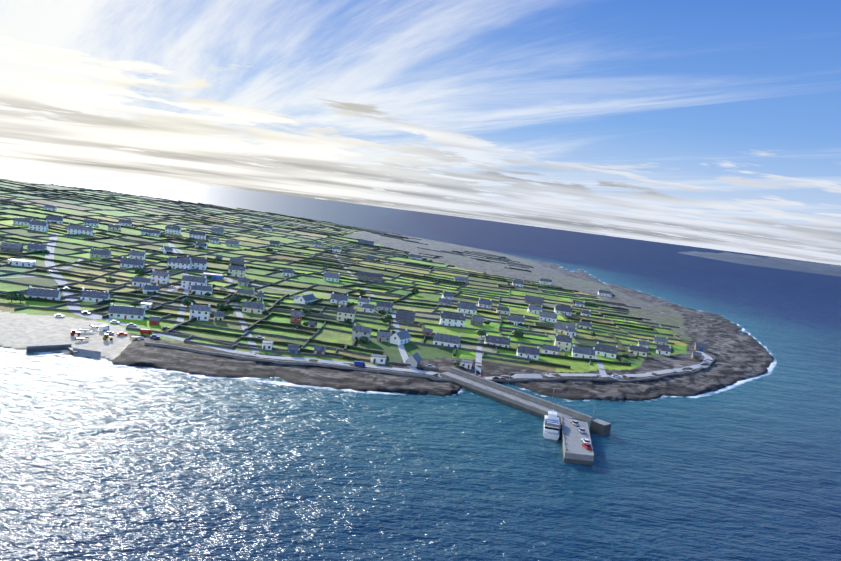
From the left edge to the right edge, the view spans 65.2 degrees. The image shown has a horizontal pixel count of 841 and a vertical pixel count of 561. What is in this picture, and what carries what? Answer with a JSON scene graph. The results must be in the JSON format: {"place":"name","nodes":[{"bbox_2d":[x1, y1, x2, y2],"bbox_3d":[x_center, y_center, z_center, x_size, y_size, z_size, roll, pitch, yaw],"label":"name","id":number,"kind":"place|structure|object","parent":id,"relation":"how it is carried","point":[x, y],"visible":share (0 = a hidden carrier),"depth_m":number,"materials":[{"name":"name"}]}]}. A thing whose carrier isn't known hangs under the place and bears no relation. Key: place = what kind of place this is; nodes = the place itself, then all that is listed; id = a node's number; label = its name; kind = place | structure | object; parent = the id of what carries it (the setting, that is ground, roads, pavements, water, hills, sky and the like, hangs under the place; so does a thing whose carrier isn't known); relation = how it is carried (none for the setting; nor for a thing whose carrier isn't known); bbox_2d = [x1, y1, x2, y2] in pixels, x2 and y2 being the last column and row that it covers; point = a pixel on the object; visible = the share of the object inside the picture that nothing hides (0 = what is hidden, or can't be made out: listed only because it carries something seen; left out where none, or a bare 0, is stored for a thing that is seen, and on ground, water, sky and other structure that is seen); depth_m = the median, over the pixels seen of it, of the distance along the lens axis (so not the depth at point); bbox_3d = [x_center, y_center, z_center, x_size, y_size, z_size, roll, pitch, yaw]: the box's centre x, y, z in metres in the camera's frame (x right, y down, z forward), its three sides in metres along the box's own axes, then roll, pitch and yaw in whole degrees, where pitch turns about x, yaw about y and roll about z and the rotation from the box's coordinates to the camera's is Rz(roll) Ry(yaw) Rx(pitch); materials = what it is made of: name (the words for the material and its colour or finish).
{"place":"outdoors","nodes":[
{"label":"outdoors","id":0,"kind":"place"},
{"bbox_2d":[45,233,100,319],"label":"road","id":1,"kind":"structure","parent":0,"point":[58,281],"depth_m":410.25,"materials":[{"name":"grey asphalt"}]},
{"bbox_2d":[165,329,438,369],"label":"coastal road","id":2,"kind":"structure","parent":0,"point":[300,353],"depth_m":308.16,"materials":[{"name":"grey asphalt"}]},
{"bbox_2d":[167,242,605,375],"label":"road","id":3,"kind":"structure","parent":0,"point":[599,365],"depth_m":486.38,"materials":[{"name":"grey asphalt"}]},
{"bbox_2d":[0,178,773,400],"bbox_3d":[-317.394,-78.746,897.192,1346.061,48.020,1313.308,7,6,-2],"label":"island terrain","id":4,"kind":"structure","parent":0,"point":[734,352],"depth_m":428.08,"materials":[{"name":"green plant"}]},
{"bbox_2d":[4,292,17,301],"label":"tree","id":5,"kind":"object","parent":4,"relation":"on","point":[11,296],"visible":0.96,"depth_m":337.14,"materials":[{"name":"green plant"}]},
{"bbox_2d":[0,241,22,251],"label":"house","id":6,"kind":"structure","parent":4,"relation":"on","point":[12,247],"depth_m":492.05,"materials":[{"name":"stone"}]},
{"bbox_2d":[8,259,35,266],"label":"flat-roofed building","id":7,"kind":"structure","parent":4,"relation":"on","point":[19,262],"depth_m":441.13,"materials":[{"name":"white paint"}]},
{"bbox_2d":[13,217,33,225],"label":"house","id":8,"kind":"structure","parent":4,"relation":"on","point":[20,221],"depth_m":645.30,"materials":[{"name":"white paint"}]},
{"bbox_2d":[27,242,46,251],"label":"house","id":9,"kind":"structure","parent":4,"relation":"on","point":[31,247],"depth_m":503.55,"materials":[{"name":"stone"}]},
{"bbox_2d":[29,220,48,231],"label":"house","id":10,"kind":"structure","parent":4,"relation":"on","point":[38,226],"depth_m":620.71,"materials":[{"name":"white paint"}]},
{"bbox_2d":[26,285,60,299],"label":"house","id":11,"kind":"structure","parent":4,"relation":"on","point":[52,294],"depth_m":351.33,"materials":[{"name":"white paint"}]},
{"bbox_2d":[46,215,62,223],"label":"house","id":12,"kind":"structure","parent":4,"relation":"on","point":[58,220],"depth_m":694.67,"materials":[{"name":"white paint"}]},
{"bbox_2d":[26,344,100,358],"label":"pier","id":13,"kind":"structure","parent":4,"relation":"on","point":[75,352],"depth_m":268.21,"materials":[{"name":"concrete"}]},
{"bbox_2d":[67,224,93,235],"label":"house","id":14,"kind":"structure","parent":4,"relation":"on","point":[78,229],"depth_m":634.72,"materials":[{"name":"white paint"}]},
{"bbox_2d":[83,218,98,225],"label":"house","id":15,"kind":"structure","parent":4,"relation":"on","point":[91,222],"depth_m":719.82,"materials":[{"name":"white paint"}]},
{"bbox_2d":[80,289,109,302],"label":"house","id":16,"kind":"structure","parent":4,"relation":"on","point":[91,296],"depth_m":362.44,"materials":[{"name":"white paint"}]},
{"bbox_2d":[90,248,111,257],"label":"house","id":17,"kind":"structure","parent":4,"relation":"on","point":[96,253],"depth_m":518.12,"materials":[{"name":"paint"}]},
{"bbox_2d":[108,223,120,229],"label":"house","id":18,"kind":"structure","parent":4,"relation":"on","point":[114,227],"depth_m":711.77,"materials":[{"name":"white paint"}]},
{"bbox_2d":[118,218,131,225],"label":"house","id":19,"kind":"structure","parent":4,"relation":"on","point":[125,222],"depth_m":766.92,"materials":[{"name":"white paint"}]},
{"bbox_2d":[108,303,145,319],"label":"house","id":20,"kind":"structure","parent":4,"relation":"on","point":[126,312],"depth_m":334.02,"materials":[{"name":"white paint"}]},
{"bbox_2d":[120,256,144,268],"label":"house","id":21,"kind":"structure","parent":4,"relation":"on","point":[130,263],"depth_m":492.41,"materials":[{"name":"white paint"}]},
{"bbox_2d":[129,249,145,259],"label":"house","id":22,"kind":"structure","parent":4,"relation":"on","point":[137,254],"depth_m":536.62,"materials":[{"name":"white paint"}]},
{"bbox_2d":[132,275,151,286],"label":"house","id":23,"kind":"structure","parent":4,"relation":"on","point":[139,281],"depth_m":424.14,"materials":[{"name":"white paint"}]},
{"bbox_2d":[142,283,158,293],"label":"house","id":24,"kind":"structure","parent":4,"relation":"on","point":[146,289],"depth_m":404.76,"materials":[{"name":"white paint"}]},
{"bbox_2d":[141,227,160,236],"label":"house","id":25,"kind":"structure","parent":4,"relation":"on","point":[149,232],"depth_m":708.74,"materials":[{"name":"white paint"}]},
{"bbox_2d":[149,316,159,324],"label":"shed","id":26,"kind":"structure","parent":4,"relation":"on","point":[154,320],"depth_m":328.91,"materials":[{"name":"red brick"}]},
{"bbox_2d":[151,269,169,283],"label":"house","id":27,"kind":"structure","parent":4,"relation":"on","point":[161,277],"depth_m":445.33,"materials":[{"name":"white paint"}]},
{"bbox_2d":[165,224,180,234],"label":"house","id":28,"kind":"structure","parent":4,"relation":"on","point":[172,230],"depth_m":753.29,"materials":[{"name":"white paint"}]},
{"bbox_2d":[166,244,188,334],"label":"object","id":29,"kind":"structure","parent":4,"relation":"on","point":[186,291],"depth_m":381.76,"materials":[{"name":"grey asphalt"}]},
{"bbox_2d":[167,255,191,269],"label":"house","id":30,"kind":"structure","parent":4,"relation":"on","point":[176,262],"depth_m":514.31,"materials":[{"name":"white paint"}]},
{"bbox_2d":[182,297,195,306],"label":"tree","id":31,"kind":"object","parent":4,"relation":"on","point":[187,301],"visible":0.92,"depth_m":380.32,"materials":[{"name":"green plant"}]},
{"bbox_2d":[181,274,207,289],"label":"house","id":32,"kind":"structure","parent":4,"relation":"on","point":[187,281],"depth_m":439.36,"materials":[{"name":"white paint"}]},
{"bbox_2d":[186,255,206,269],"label":"house","id":33,"kind":"structure","parent":4,"relation":"on","point":[199,263],"depth_m":527.05,"materials":[{"name":"white paint"}]},
{"bbox_2d":[189,230,205,239],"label":"house","id":34,"kind":"structure","parent":4,"relation":"on","point":[197,234],"depth_m":734.74,"materials":[{"name":"white paint"}]},
{"bbox_2d":[189,303,210,320],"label":"house","id":35,"kind":"structure","parent":4,"relation":"on","point":[201,312],"depth_m":351.47,"materials":[{"name":"white paint"}]},
{"bbox_2d":[191,283,212,295],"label":"house","id":36,"kind":"structure","parent":4,"relation":"on","point":[199,289],"depth_m":425.74,"materials":[{"name":"white paint"}]},
{"bbox_2d":[203,273,222,279],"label":"flat-roofed building","id":37,"kind":"structure","parent":4,"relation":"on","point":[218,276],"depth_m":491.14,"materials":[{"name":"blue paint"}]},
{"bbox_2d":[211,226,223,233],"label":"house","id":38,"kind":"structure","parent":4,"relation":"on","point":[217,230],"depth_m":829.91,"materials":[{"name":"stone"}]},
{"bbox_2d":[213,309,223,321],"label":"house","id":39,"kind":"structure","parent":4,"relation":"on","point":[218,315],"depth_m":353.61,"materials":[{"name":"beige paint"}]},
{"bbox_2d":[215,302,227,309],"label":"bush","id":40,"kind":"object","parent":4,"relation":"on","point":[221,305],"visible":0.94,"depth_m":380.75,"materials":[{"name":"green plant"}]},
{"bbox_2d":[226,239,238,246],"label":"house","id":41,"kind":"structure","parent":4,"relation":"on","point":[233,243],"depth_m":720.09,"materials":[{"name":"stone"}]},
{"bbox_2d":[229,256,243,264],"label":"house","id":42,"kind":"structure","parent":4,"relation":"on","point":[239,261],"depth_m":577.37,"materials":[{"name":"stone"}]},
{"bbox_2d":[228,263,245,277],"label":"house","id":43,"kind":"structure","parent":4,"relation":"on","point":[235,271],"depth_m":516.24,"materials":[{"name":"yellow paint"}]},
{"bbox_2d":[227,279,259,352],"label":"road","id":44,"kind":"structure","parent":4,"relation":"on","point":[238,313],"depth_m":362.52,"materials":[{"name":"grey asphalt"}]},
{"bbox_2d":[237,276,249,286],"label":"house","id":45,"kind":"structure","parent":4,"relation":"on","point":[241,281],"depth_m":479.01,"materials":[{"name":"paint"}]},
{"bbox_2d":[236,288,255,296],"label":"house","id":46,"kind":"structure","parent":4,"relation":"on","point":[247,292],"depth_m":434.65,"materials":[{"name":"beige paint"}]},
{"bbox_2d":[242,300,265,313],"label":"house","id":47,"kind":"structure","parent":4,"relation":"on","point":[253,307],"depth_m":388.86,"materials":[{"name":"yellow paint"}]},
{"bbox_2d":[257,290,263,300],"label":"house","id":48,"kind":"structure","parent":4,"relation":"on","point":[260,295],"depth_m":430.06,"materials":[{"name":"beige paint"}]},
{"bbox_2d":[262,340,273,349],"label":"house","id":49,"kind":"structure","parent":4,"relation":"on","point":[267,345],"depth_m":306.21,"materials":[{"name":"white paint"}]},
{"bbox_2d":[282,269,294,276],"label":"house","id":50,"kind":"structure","parent":4,"relation":"on","point":[286,272],"depth_m":557.34,"materials":[{"name":"white paint"}]},
{"bbox_2d":[287,344,298,354],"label":"shed","id":51,"kind":"structure","parent":4,"relation":"on","point":[294,349],"depth_m":304.98,"materials":[{"name":"stone"}]},
{"bbox_2d":[290,309,302,324],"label":"house","id":52,"kind":"structure","parent":4,"relation":"on","point":[296,317],"depth_m":370.17,"materials":[{"name":"red brick"}]},
{"bbox_2d":[144,342,452,382],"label":"sea wall","id":53,"kind":"structure","parent":4,"relation":"on","point":[296,363],"depth_m":289.82,"materials":[{"name":"concrete"}]},
{"bbox_2d":[292,292,316,304],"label":"house","id":54,"kind":"structure","parent":4,"relation":"on","point":[304,299],"depth_m":439.28,"materials":[{"name":"white paint"}]},
{"bbox_2d":[314,345,326,353],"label":"shed","id":55,"kind":"structure","parent":4,"relation":"on","point":[318,349],"depth_m":308.86,"materials":[{"name":"stone"}]},
{"bbox_2d":[323,271,339,281],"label":"house","id":56,"kind":"structure","parent":4,"relation":"on","point":[333,277],"depth_m":565.11,"materials":[{"name":"white paint"}]},
{"bbox_2d":[330,292,348,304],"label":"house","id":57,"kind":"structure","parent":4,"relation":"on","point":[339,299],"depth_m":456.49,"materials":[{"name":"white paint"}]},
{"bbox_2d":[0,179,681,368],"bbox_3d":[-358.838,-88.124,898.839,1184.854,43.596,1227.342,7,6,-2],"label":"field stone walls","id":58,"kind":"structure","parent":4,"relation":"on","point":[192,295],"depth_m":552.49,"materials":[{"name":"grey stone"}]},
{"bbox_2d":[337,305,355,322],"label":"house","id":59,"kind":"structure","parent":4,"relation":"on","point":[344,313],"depth_m":398.70,"materials":[{"name":"yellow paint"}]},
{"bbox_2d":[351,323,371,341],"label":"house","id":60,"kind":"structure","parent":4,"relation":"on","point":[359,331],"depth_m":352.65,"materials":[{"name":"paint"}]},
{"bbox_2d":[358,296,369,305],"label":"house","id":61,"kind":"structure","parent":4,"relation":"on","point":[362,300],"depth_m":460.71,"materials":[{"name":"white paint"}]},
{"bbox_2d":[362,302,374,312],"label":"house","id":62,"kind":"structure","parent":4,"relation":"on","point":[368,308],"depth_m":440.73,"materials":[{"name":"white paint"}]},
{"bbox_2d":[358,270,382,282],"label":"house","id":63,"kind":"structure","parent":4,"relation":"on","point":[370,276],"depth_m":595.11,"materials":[{"name":"stone"}]},
{"bbox_2d":[371,354,385,363],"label":"house","id":64,"kind":"structure","parent":4,"relation":"on","point":[377,358],"depth_m":307.98,"materials":[{"name":"white paint"}]},
{"bbox_2d":[376,301,392,311],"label":"house","id":65,"kind":"structure","parent":4,"relation":"on","point":[384,306],"depth_m":452.32,"materials":[{"name":"grey stone"}]},
{"bbox_2d":[377,329,391,341],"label":"house","id":66,"kind":"structure","parent":4,"relation":"on","point":[383,336],"depth_m":358.25,"materials":[{"name":"stone"}]},
{"bbox_2d":[389,328,410,344],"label":"house","id":67,"kind":"structure","parent":4,"relation":"on","point":[400,337],"depth_m":355.95,"materials":[{"name":"white paint"}]},
{"bbox_2d":[392,312,417,371],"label":"road","id":68,"kind":"structure","parent":4,"relation":"on","point":[403,353],"depth_m":342.56,"materials":[{"name":"grey asphalt"}]},
{"bbox_2d":[396,309,414,323],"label":"house","id":69,"kind":"structure","parent":4,"relation":"on","point":[405,317],"depth_m":420.77,"materials":[{"name":"stone"}]},
{"bbox_2d":[405,352,421,366],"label":"house","id":70,"kind":"structure","parent":4,"relation":"on","point":[414,360],"depth_m":310.89,"materials":[{"name":"stone"}]},
{"bbox_2d":[423,328,432,335],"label":"shed","id":71,"kind":"structure","parent":4,"relation":"on","point":[428,331],"depth_m":388.13,"materials":[{"name":"stone"}]},
{"bbox_2d":[438,298,451,305],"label":"house","id":72,"kind":"structure","parent":4,"relation":"on","point":[443,301],"depth_m":509.98,"materials":[{"name":"stone"}]},
{"bbox_2d":[433,331,460,349],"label":"house","id":73,"kind":"structure","parent":4,"relation":"on","point":[446,340],"depth_m":363.18,"materials":[{"name":"white paint"}]},
{"bbox_2d":[441,291,453,299],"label":"house","id":74,"kind":"structure","parent":4,"relation":"on","point":[444,294],"depth_m":549.28,"materials":[{"name":"white paint"}]},
{"bbox_2d":[439,311,465,326],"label":"house","id":75,"kind":"structure","parent":4,"relation":"on","point":[449,319],"depth_m":427.27,"materials":[{"name":"white paint"}]},
{"bbox_2d":[454,275,467,282],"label":"house","id":76,"kind":"structure","parent":4,"relation":"on","point":[460,279],"depth_m":691.92,"materials":[{"name":"stone"}]},
{"bbox_2d":[461,359,472,368],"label":"house","id":77,"kind":"structure","parent":4,"relation":"on","point":[466,364],"depth_m":325.43,"materials":[{"name":"white paint"}]},
{"bbox_2d":[457,301,477,313],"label":"house","id":78,"kind":"structure","parent":4,"relation":"on","point":[467,308],"depth_m":493.55,"materials":[{"name":"white paint"}]},
{"bbox_2d":[470,315,483,325],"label":"house","id":79,"kind":"structure","parent":4,"relation":"on","point":[477,321],"depth_m":445.58,"materials":[{"name":"stone"}]},
{"bbox_2d":[475,336,483,375],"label":"road","id":80,"kind":"structure","parent":4,"relation":"on","point":[478,357],"depth_m":347.35,"materials":[{"name":"grey asphalt"}]},
{"bbox_2d":[478,298,491,308],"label":"house","id":81,"kind":"structure","parent":4,"relation":"on","point":[484,303],"depth_m":532.73,"materials":[{"name":"white paint"}]},
{"bbox_2d":[484,333,509,347],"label":"house","id":82,"kind":"structure","parent":4,"relation":"on","point":[498,341],"depth_m":380.06,"materials":[{"name":"white paint"}]},
{"bbox_2d":[496,304,508,314],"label":"house","id":83,"kind":"structure","parent":4,"relation":"on","point":[502,310],"depth_m":510.37,"materials":[{"name":"yellow paint"}]},
{"bbox_2d":[508,313,524,324],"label":"house","id":84,"kind":"structure","parent":4,"relation":"on","point":[515,320],"depth_m":468.25,"materials":[{"name":"white paint"}]},
{"bbox_2d":[512,279,523,286],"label":"house","id":85,"kind":"structure","parent":4,"relation":"on","point":[518,283],"depth_m":736.77,"materials":[{"name":"white paint"}]},
{"bbox_2d":[516,344,539,359],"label":"house","id":86,"kind":"structure","parent":4,"relation":"on","point":[528,352],"depth_m":362.19,"materials":[{"name":"white paint"}]},
{"bbox_2d":[525,294,543,304],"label":"house","id":87,"kind":"structure","parent":4,"relation":"on","point":[534,300],"depth_m":600.72,"materials":[{"name":"stone"}]},
{"bbox_2d":[528,304,542,313],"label":"house","id":88,"kind":"structure","parent":4,"relation":"on","point":[535,309],"depth_m":542.59,"materials":[{"name":"white paint"}]},
{"bbox_2d":[540,277,551,284],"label":"house","id":89,"kind":"structure","parent":4,"relation":"on","point":[546,281],"depth_m":820.02,"materials":[{"name":"white paint"}]},
{"bbox_2d":[539,310,556,322],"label":"house","id":90,"kind":"structure","parent":4,"relation":"on","point":[548,316],"depth_m":505.03,"materials":[{"name":"white paint"}]},
{"bbox_2d":[542,344,559,354],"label":"house","id":91,"kind":"structure","parent":4,"relation":"on","point":[548,349],"depth_m":380.05,"materials":[{"name":"white paint"}]},
{"bbox_2d":[554,333,571,351],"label":"house","id":92,"kind":"structure","parent":4,"relation":"on","point":[564,342],"depth_m":396.59,"materials":[{"name":"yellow paint"}]},
{"bbox_2d":[554,304,571,315],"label":"house","id":93,"kind":"structure","parent":4,"relation":"on","point":[560,309],"depth_m":556.86,"materials":[{"name":"white paint"}]},
{"bbox_2d":[554,320,576,333],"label":"house","id":94,"kind":"structure","parent":4,"relation":"on","point":[559,327],"depth_m":458.25,"materials":[{"name":"yellow paint"}]},
{"bbox_2d":[565,326,576,335],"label":"house","id":95,"kind":"structure","parent":4,"relation":"on","point":[570,331],"depth_m":453.45,"materials":[{"name":"white paint"}]},
{"bbox_2d":[571,344,594,358],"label":"house","id":96,"kind":"structure","parent":4,"relation":"on","point":[581,352],"depth_m":381.29,"materials":[{"name":"white paint"}]},
{"bbox_2d":[579,320,591,328],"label":"house","id":97,"kind":"structure","parent":4,"relation":"on","point":[587,325],"depth_m":490.09,"materials":[{"name":"white paint"}]},
{"bbox_2d":[488,358,715,382],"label":"sea wall point","id":98,"kind":"structure","parent":4,"relation":"on","point":[556,379],"depth_m":330.93,"materials":[{"name":"stone"}]},
{"bbox_2d":[598,289,611,296],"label":"house","id":99,"kind":"structure","parent":4,"relation":"on","point":[605,293],"depth_m":776.29,"materials":[{"name":"white paint"}]},
{"bbox_2d":[595,341,617,358],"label":"house","id":100,"kind":"structure","parent":4,"relation":"on","point":[604,350],"depth_m":395.66,"materials":[{"name":"white paint"}]},
{"bbox_2d":[629,343,647,356],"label":"house","id":101,"kind":"structure","parent":4,"relation":"on","point":[638,350],"depth_m":412.93,"materials":[{"name":"white paint"}]},
{"bbox_2d":[638,339,648,347],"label":"house","id":102,"kind":"structure","parent":4,"relation":"on","point":[641,343],"depth_m":439.67,"materials":[{"name":"stone"}]},
{"bbox_2d":[653,335,667,344],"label":"house","id":103,"kind":"structure","parent":4,"relation":"on","point":[660,341],"depth_m":464.50,"materials":[{"name":"stone"}]},
{"bbox_2d":[656,345,670,355],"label":"house","id":104,"kind":"structure","parent":4,"relation":"on","point":[663,350],"depth_m":428.24,"materials":[{"name":"white paint"}]},
{"bbox_2d":[691,351,701,359],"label":"house","id":105,"kind":"structure","parent":4,"relation":"on","point":[696,355],"depth_m":427.73,"materials":[{"name":"paint"}]},
{"bbox_2d":[694,342,707,351],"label":"house","id":106,"kind":"structure","parent":4,"relation":"on","point":[701,346],"depth_m":464.19,"materials":[{"name":"stone"}]},
{"bbox_2d":[86,313,712,379],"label":"coastal road","id":107,"kind":"structure","parent":0,"point":[706,356],"depth_m":317.15,"materials":[{"name":"grey asphalt"}]},
{"bbox_2d":[0,159,840,560],"bbox_3d":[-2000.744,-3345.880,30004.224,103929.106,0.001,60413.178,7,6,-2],"label":"sea water","id":108,"kind":"structure","parent":0,"point":[102,459],"depth_m":206.86,"materials":[{"name":"blue liquid"}]},
{"bbox_2d":[440,360,610,464],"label":"pier","id":109,"kind":"structure","parent":108,"relation":"in","point":[575,450],"depth_m":264.47,"materials":[{"name":"concrete"}]},
{"bbox_2d":[543,407,559,439],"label":"ferry boat","id":110,"kind":"object","parent":108,"relation":"on","point":[551,424],"visible":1,"depth_m":240.39,"materials":[{"name":"white metal"}]},
{"bbox_2d":[0,0,840,264],"label":"sky","id":111,"kind":"structure","parent":0,"point":[710,124],"materials":[{"name":"blue"}]},
{"bbox_2d":[678,251,840,276],"bbox_3d":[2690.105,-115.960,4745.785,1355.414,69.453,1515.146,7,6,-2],"label":"island","id":112,"kind":"structure","parent":0,"point":[805,266],"depth_m":4558.61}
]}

